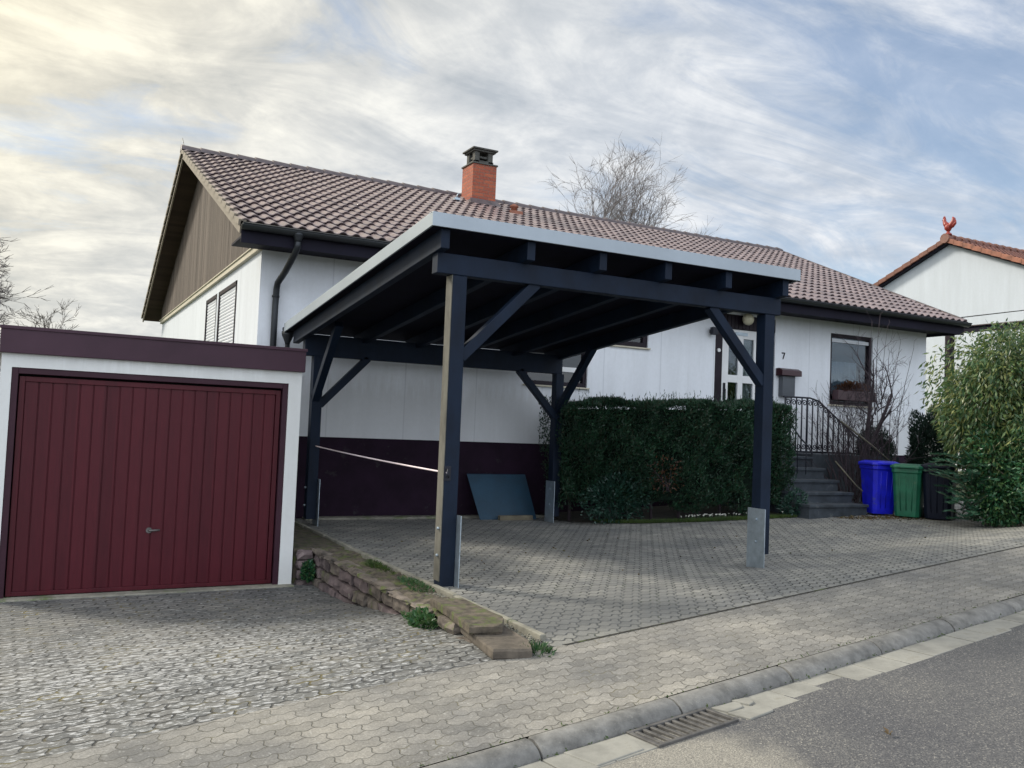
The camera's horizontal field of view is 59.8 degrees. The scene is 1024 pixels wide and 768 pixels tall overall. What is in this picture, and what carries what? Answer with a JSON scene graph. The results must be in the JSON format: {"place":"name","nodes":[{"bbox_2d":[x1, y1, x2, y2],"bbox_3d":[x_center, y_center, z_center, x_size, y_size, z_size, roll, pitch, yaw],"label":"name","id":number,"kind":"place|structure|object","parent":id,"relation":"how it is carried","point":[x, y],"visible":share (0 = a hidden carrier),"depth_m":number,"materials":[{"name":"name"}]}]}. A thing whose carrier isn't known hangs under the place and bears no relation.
{"place":"outdoors","nodes":[
{"label":"outdoors","id":0,"kind":"place"},
{"bbox_2d":[0,583,552,765],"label":"forecourt","id":1,"kind":"structure","parent":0,"point":[78,673],"depth_m":5.99,"materials":[{"name":"grey stone"}]},
{"bbox_2d":[0,324,307,602],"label":"garage","id":2,"kind":"structure","parent":1,"relation":"on","point":[130,465],"depth_m":9.21,"materials":[{"name":"white paint"}]},
{"bbox_2d":[5,376,280,596],"bbox_3d":[-3.736,1.063,9.259,2.559,2.135,0.085,4,-3,-30],"label":"garage door","id":3,"kind":"structure","parent":2,"relation":"in","point":[117,486],"depth_m":9.21,"materials":[{"name":"metal"}]},
{"bbox_2d":[298,559,315,582],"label":"weed tuft","id":4,"kind":"object","parent":1,"relation":"on","point":[305,575],"visible":1,"depth_m":9.91,"materials":[{"name":"green plant"}]},
{"bbox_2d":[294,546,531,659],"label":"stone wall","id":5,"kind":"structure","parent":1,"relation":"on","point":[347,576],"depth_m":7.85,"materials":[{"name":"beige stone"}]},
{"bbox_2d":[363,558,394,573],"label":"moss tuft","id":6,"kind":"object","parent":5,"relation":"on","point":[371,562],"visible":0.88,"depth_m":8.97,"materials":[{"name":"green plant"}]},
{"bbox_2d":[397,575,434,592],"bbox_3d":[-0.892,1.821,8.068,0.199,0.132,0.797,4,-3,-27],"label":"moss tuft","id":7,"kind":"object","parent":5,"relation":"on","point":[403,579],"visible":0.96,"depth_m":7.99,"materials":[{"name":"green plant"}]},
{"bbox_2d":[400,606,441,630],"bbox_3d":[-0.719,1.876,6.989,0.242,0.295,0.702,4,-3,-27],"label":"ivy clump","id":8,"kind":"object","parent":5,"relation":"attached to","point":[416,617],"visible":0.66,"depth_m":6.91,"materials":[{"name":"green plant"}]},
{"bbox_2d":[425,593,549,646],"bbox_3d":[-0.229,1.799,6.863,0.243,0.038,1.936,4,-3,-26],"label":"rubble","id":9,"kind":"object","parent":1,"relation":"on","point":[529,636],"visible":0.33,"depth_m":6.35,"materials":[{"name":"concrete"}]},
{"bbox_2d":[291,524,343,583],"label":"wall backfill","id":10,"kind":"structure","parent":0,"point":[305,539],"depth_m":10.53,"materials":[{"name":"stone"}]},
{"bbox_2d":[0,546,1023,767],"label":"pavement","id":11,"kind":"structure","parent":0,"point":[425,720],"depth_m":5.22,"materials":[{"name":"grey concrete"}]},
{"bbox_2d":[518,641,556,657],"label":"weed tuft","id":12,"kind":"object","parent":11,"relation":"on","point":[538,647],"visible":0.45,"depth_m":5.92,"materials":[{"name":"green plant"}]},
{"bbox_2d":[564,545,1023,644],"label":"paving joint","id":13,"kind":"object","parent":11,"relation":"on","point":[774,599],"visible":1,"depth_m":7.40,"materials":[{"name":"grey concrete"}]},
{"bbox_2d":[0,0,1023,366],"label":"sky","id":14,"kind":"structure","parent":0,"point":[841,136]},
{"bbox_2d":[294,501,1023,646],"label":"carport floor","id":15,"kind":"structure","parent":0,"point":[596,592],"depth_m":9.96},
{"bbox_2d":[294,521,545,641],"bbox_3d":[-1.402,1.914,9.306,0.060,0.172,6.990,4,-3,-27],"label":"carport edging","id":16,"kind":"object","parent":15,"relation":"on","point":[526,630],"visible":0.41,"depth_m":7.95,"materials":[{"name":"concrete"}]},
{"bbox_2d":[302,514,544,519],"bbox_3d":[-1.232,2.061,13.746,4.000,0.045,0.215,4,-3,-27],"label":"plinth edging","id":17,"kind":"object","parent":15,"relation":"on","point":[390,517],"visible":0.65,"depth_m":13.33,"materials":[{"name":"concrete"}]},
{"bbox_2d":[467,474,535,519],"bbox_3d":[-0.163,1.794,14.165,1.090,0.693,0.382,4,-3,-27],"label":"leaning board","id":18,"kind":"object","parent":15,"relation":"on","point":[495,495],"visible":0.93,"depth_m":14.17,"materials":[{"name":"blue wood"}]},
{"bbox_2d":[498,515,532,520],"bbox_3d":[0.056,2.098,13.956,0.580,0.073,0.080,4,-3,-27],"label":"timber block","id":19,"kind":"object","parent":15,"relation":"on","point":[514,517],"depth_m":13.92,"materials":[{"name":"brown wood"}]},
{"bbox_2d":[282,211,800,587],"bbox_3d":[-0.120,0.345,11.164,4.375,3.331,5.576,4,-3,-27],"label":"carport","id":20,"kind":"object","parent":15,"relation":"on","point":[459,291],"visible":0.91,"depth_m":9.76,"materials":[{"name":"grey wood"}]},
{"bbox_2d":[315,446,446,472],"bbox_3d":[-1.631,0.823,10.062,0.017,0.082,4.651,4,-3,-27],"label":"barrier cord","id":21,"kind":"object","parent":20,"relation":"attached to","point":[381,460],"visible":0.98,"depth_m":9.55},
{"bbox_2d":[444,466,450,480],"bbox_3d":[-0.570,0.802,7.972,0.065,0.130,0.068,4,-3,-27],"label":"cord hook","id":22,"kind":"object","parent":20,"relation":"attached to","point":[447,475],"visible":1,"depth_m":7.98,"materials":[{"name":"black metal"}]},
{"bbox_2d":[374,520,929,578],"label":"leaf litter","id":23,"kind":"object","parent":15,"relation":"on","point":[606,553],"visible":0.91,"depth_m":10.83,"materials":[{"name":"brown plant"}]},
{"bbox_2d":[543,503,780,521],"bbox_3d":[2.582,2.158,14.735,3.820,0.219,1.950,4,-3,-27],"label":"planting bed","id":24,"kind":"object","parent":15,"relation":"on","point":[662,512],"visible":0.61,"depth_m":14.71,"materials":[{"name":"soil"}]},
{"bbox_2d":[577,468,654,524],"bbox_3d":[1.628,1.750,13.939,1.507,0.977,0.668,4,-3,-27],"label":"shrub","id":25,"kind":"object","parent":24,"relation":"on","point":[610,510],"visible":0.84,"depth_m":13.81,"materials":[{"name":"green plant"}]},
{"bbox_2d":[538,388,798,521],"bbox_3d":[2.648,1.148,14.487,4.406,2.244,1.401,3,-3,-16],"label":"clipped hedge","id":26,"kind":"object","parent":24,"relation":"on","point":[710,447],"visible":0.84,"depth_m":14.06,"materials":[{"name":"green plant"}]},
{"bbox_2d":[647,455,684,492],"bbox_3d":[2.424,1.407,13.912,0.805,0.607,0.292,4,-3,-27],"label":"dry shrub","id":27,"kind":"object","parent":26,"relation":"on","point":[667,486],"visible":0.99,"depth_m":13.89,"materials":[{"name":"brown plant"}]},
{"bbox_2d":[593,513,796,522],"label":"grass","id":28,"kind":"structure","parent":24,"relation":"on","point":[675,520],"depth_m":14.05,"materials":[{"name":"green plant"}]},
{"bbox_2d":[685,512,782,520],"bbox_3d":[3.544,2.139,14.347,1.952,0.196,0.201,3,-3,-20],"label":"snowdrop patch","id":29,"kind":"object","parent":24,"relation":"on","point":[712,515],"visible":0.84,"depth_m":14.21,"materials":[{"name":"white plant"}]},
{"bbox_2d":[776,487,808,517],"bbox_3d":[4.671,1.994,14.755,0.546,0.585,0.475,4,-3,-27],"label":"shrub","id":30,"kind":"object","parent":24,"relation":"on","point":[785,505],"visible":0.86,"depth_m":14.71,"materials":[{"name":"green plant"}]},
{"bbox_2d":[712,456,868,518],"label":"entrance steps","id":31,"kind":"structure","parent":15,"relation":"on","point":[826,499],"depth_m":15.13,"materials":[{"name":"stone"}]},
{"bbox_2d":[788,422,812,474],"bbox_3d":[4.991,1.103,15.426,0.059,0.911,0.622,4,-3,-23],"label":"stair railing","id":32,"kind":"object","parent":31,"relation":"on","point":[806,444],"visible":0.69,"depth_m":15.44,"materials":[{"name":"black metal"}]},
{"bbox_2d":[785,452,898,502],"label":"terrace wall","id":33,"kind":"structure","parent":15,"relation":"on","point":[818,460],"depth_m":16.51,"materials":[{"name":"stone"}]},
{"bbox_2d":[783,396,868,453],"bbox_3d":[5.886,0.777,16.567,2.258,1.016,0.043,4,-3,-27],"label":"railing","id":34,"kind":"object","parent":33,"relation":"on","point":[817,403],"visible":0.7,"depth_m":16.36,"materials":[{"name":"black metal"}]},
{"bbox_2d":[854,425,896,459],"bbox_3d":[7.123,1.261,17.411,0.968,0.966,0.723,4,-3,-27],"label":"dark conifer","id":35,"kind":"object","parent":33,"relation":"on","point":[892,449],"visible":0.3,"depth_m":17.30,"materials":[{"name":"green plant"}]},
{"bbox_2d":[835,421,889,491],"bbox_3d":[6.102,1.458,15.591,1.492,1.612,0.489,3,-3,-20],"label":"handrail","id":36,"kind":"object","parent":15,"relation":"on","point":[869,443],"visible":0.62,"depth_m":15.77,"materials":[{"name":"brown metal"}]},
{"bbox_2d":[792,308,952,502],"bbox_3d":[6.431,0.420,16.225,2.739,3.853,2.428,3,-3,-8],"label":"bare shrub","id":37,"kind":"object","parent":15,"relation":"on","point":[866,447],"visible":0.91,"depth_m":16.17,"materials":[{"name":"brown plant"}]},
{"bbox_2d":[858,460,897,513],"bbox_3d":[6.262,1.776,15.205,0.528,0.929,0.659,3,-3,-7],"label":"wheelie bin","id":38,"kind":"object","parent":15,"relation":"on","point":[877,486],"visible":0.82,"depth_m":14.97,"materials":[{"name":"blue plastic"}]},
{"bbox_2d":[833,514,933,520],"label":"leaf litter","id":39,"kind":"object","parent":15,"relation":"on","point":[875,517],"visible":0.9,"depth_m":14.63,"materials":[{"name":"brown plant"}]},
{"bbox_2d":[890,463,924,517],"bbox_3d":[6.609,1.784,14.814,0.514,0.902,0.643,0,-3,35],"label":"wheelie bin","id":40,"kind":"object","parent":15,"relation":"on","point":[908,489],"visible":0.84,"depth_m":14.61,"materials":[{"name":"green plastic"}]},
{"bbox_2d":[904,404,952,502],"bbox_3d":[8.036,1.406,17.076,1.004,2.150,1.050,4,-3,-27],"label":"dark conifer","id":41,"kind":"object","parent":15,"relation":"on","point":[929,440],"visible":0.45,"depth_m":16.98,"materials":[{"name":"green plant"}]},
{"bbox_2d":[920,463,957,519],"bbox_3d":[7.015,1.777,14.597,0.528,0.929,0.659,0,-3,35],"label":"wheelie bin","id":42,"kind":"object","parent":15,"relation":"on","point":[936,505],"visible":0.76,"depth_m":14.41,"materials":[{"name":"plastic"}]},
{"bbox_2d":[920,451,1003,521],"bbox_3d":[6.868,1.552,13.601,1.254,1.102,1.010,0,-4,40],"label":"conifer bush","id":43,"kind":"object","parent":15,"relation":"on","point":[960,479],"visible":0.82,"depth_m":13.54,"materials":[{"name":"green needle leaves"},{"name":"olive bark"}]},
{"bbox_2d":[915,318,1023,521],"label":"leafy shrub","id":44,"kind":"object","parent":15,"relation":"on","point":[995,383],"visible":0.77,"depth_m":13.71,"materials":[{"name":"green plant"}]},
{"bbox_2d":[957,416,1023,526],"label":"evergreen bush","id":45,"kind":"object","parent":15,"relation":"on","point":[1008,508],"visible":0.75,"depth_m":13.23,"materials":[{"name":"green plant"}]},
{"bbox_2d":[419,471,1023,767],"bbox_3d":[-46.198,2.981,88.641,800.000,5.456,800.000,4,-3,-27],"label":"ground","id":46,"kind":"structure","parent":0,"point":[957,486],"depth_m":5.94,"materials":[{"name":"grey concrete"}]},
{"bbox_2d":[0,237,53,371],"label":"bare tree","id":47,"kind":"object","parent":46,"relation":"on","point":[2,267],"visible":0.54,"depth_m":26.39,"materials":[{"name":"plant"}]},
{"bbox_2d":[13,299,80,329],"bbox_3d":[-18.538,-0.350,35.285,4.772,6.425,3.362,2,-3,14],"label":"bare tree","id":48,"kind":"object","parent":46,"relation":"on","point":[48,323],"visible":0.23,"depth_m":35.64,"materials":[{"name":"grey plant"}]},
{"bbox_2d":[141,138,971,518],"bbox_3d":[0.392,-1.155,21.868,16.481,8.370,14.240,4,-3,-27],"label":"bungalow","id":49,"kind":"object","parent":46,"relation":"on","point":[255,250],"visible":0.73,"depth_m":15.81,"materials":[{"name":"paint"}]},
{"bbox_2d":[204,294,216,341],"bbox_3d":[-5.567,-1.018,16.555,0.112,1.190,1.250,4,-3,-27],"label":"shuttered window","id":50,"kind":"structure","parent":49,"relation":"in","point":[211,304],"depth_m":16.63,"materials":[{"name":"white plastic"}]},
{"bbox_2d":[216,280,237,342],"bbox_3d":[-4.803,-1.059,15.088,0.112,1.190,1.700,4,-3,-27],"label":"shuttered window","id":51,"kind":"structure","parent":49,"relation":"in","point":[227,297],"depth_m":15.08,"materials":[{"name":"white plastic"}]},
{"bbox_2d":[523,352,589,389],"bbox_3d":[0.746,-0.513,15.026,1.280,1.150,0.175,4,-3,-27],"label":"window","id":52,"kind":"structure","parent":49,"relation":"in","point":[570,364],"depth_m":15.13,"materials":[{"name":"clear glass"}]},
{"bbox_2d":[613,336,650,349],"bbox_3d":[2.042,-0.968,15.708,0.910,0.670,0.165,4,-3,-27],"label":"window","id":53,"kind":"structure","parent":49,"relation":"in","point":[640,343],"depth_m":15.78,"materials":[{"name":"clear glass"}]},
{"bbox_2d":[709,327,717,334],"bbox_3d":[3.719,-0.978,16.446,0.120,0.140,0.163,4,-3,-27],"label":"wall lantern","id":54,"kind":"object","parent":49,"relation":"attached to","point":[713,330],"depth_m":16.38,"materials":[{"name":"black metal"}]},
{"bbox_2d":[721,329,755,409],"bbox_3d":[4.336,0.104,16.914,0.992,2.263,0.126,4,-3,-30],"label":"door","id":55,"kind":"structure","parent":49,"relation":"in","point":[742,380],"depth_m":16.90,"materials":[{"name":"white paint"}]},
{"bbox_2d":[741,313,753,324],"bbox_3d":[4.455,-1.221,16.798,0.230,0.230,0.215,4,-3,-27],"label":"globe lamp","id":56,"kind":"object","parent":49,"relation":"attached to","point":[747,319],"visible":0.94,"depth_m":16.72,"materials":[{"name":"white glass"}]},
{"bbox_2d":[776,368,801,395],"bbox_3d":[5.370,-0.028,17.265,0.510,0.540,0.186,4,-3,-27],"label":"mailbox","id":57,"kind":"object","parent":49,"relation":"attached to","point":[786,381],"visible":0.88,"depth_m":17.21,"materials":[{"name":"grey paint"}]},
{"bbox_2d":[828,333,875,407],"bbox_3d":[6.953,-0.264,18.181,1.270,1.470,0.404,4,-3,-27],"label":"window","id":58,"kind":"structure","parent":49,"relation":"in","point":[838,370],"depth_m":18.20,"materials":[{"name":"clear glass"}]},
{"bbox_2d":[545,136,671,225],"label":"bare tree","id":59,"kind":"object","parent":46,"relation":"on","point":[608,209],"visible":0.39,"depth_m":52.66,"materials":[{"name":"plant"}]},
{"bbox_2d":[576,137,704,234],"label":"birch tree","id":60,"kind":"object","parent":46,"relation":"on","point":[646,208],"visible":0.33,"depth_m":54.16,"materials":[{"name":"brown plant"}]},
{"bbox_2d":[873,233,1023,471],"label":"neighbour house","id":61,"kind":"structure","parent":46,"relation":"on","point":[959,276],"depth_m":30.01,"materials":[{"name":"white paint"}]},
{"bbox_2d":[942,216,956,234],"bbox_3d":[14.938,-5.436,30.412,0.260,0.700,0.552,4,-3,-27],"label":"rooster ornament","id":62,"kind":"object","parent":61,"relation":"on","point":[950,225],"visible":1,"depth_m":30.34,"materials":[{"name":"red ceramic"}]},
{"bbox_2d":[961,310,1023,317],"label":"overhead cable","id":63,"kind":"object","parent":61,"relation":"attached to","point":[992,313],"visible":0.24,"depth_m":24.56,"materials":[{"name":"rubber"}]},
{"bbox_2d":[944,320,1023,421],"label":"lean to","id":64,"kind":"object","parent":46,"relation":"on","point":[968,330],"visible":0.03,"depth_m":24.16,"materials":[{"name":"wood"}]},
{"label":"kerb bed","id":65,"kind":"structure","parent":46,"relation":"on","visible":0},
{"bbox_2d":[423,595,1023,767],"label":"kerb","id":66,"kind":"structure","parent":65,"relation":"on","point":[532,749],"depth_m":5.15,"materials":[{"name":"grey concrete"}]},
{"bbox_2d":[419,592,1023,767],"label":"kerb weeds","id":67,"kind":"object","parent":66,"relation":"on","point":[738,674],"visible":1,"depth_m":5.48,"materials":[{"name":"green plant"}]},
{"bbox_2d":[518,611,1023,767],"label":"gutter strip","id":68,"kind":"object","parent":65,"relation":"on","point":[858,671],"visible":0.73,"depth_m":5.79,"materials":[{"name":"concrete"}]},
{"bbox_2d":[564,698,772,765],"bbox_3d":[0.884,1.837,4.702,1.383,0.101,0.259,4,-3,-37],"label":"gutter patch","id":69,"kind":"object","parent":68,"relation":"on","point":[605,751],"visible":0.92,"depth_m":4.47,"materials":[{"name":"concrete"}]},
{"bbox_2d":[626,707,738,747],"bbox_3d":[0.913,1.890,4.740,0.620,0.175,0.237,4,-3,-37],"label":"storm drain","id":70,"kind":"object","parent":68,"relation":"in","point":[665,727],"visible":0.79,"depth_m":4.73,"materials":[{"name":"metal"}]},
{"bbox_2d":[600,621,1023,767],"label":"road","id":71,"kind":"structure","parent":0,"point":[961,707],"depth_m":4.75,"materials":[{"name":"grey asphalt"}]}
]}

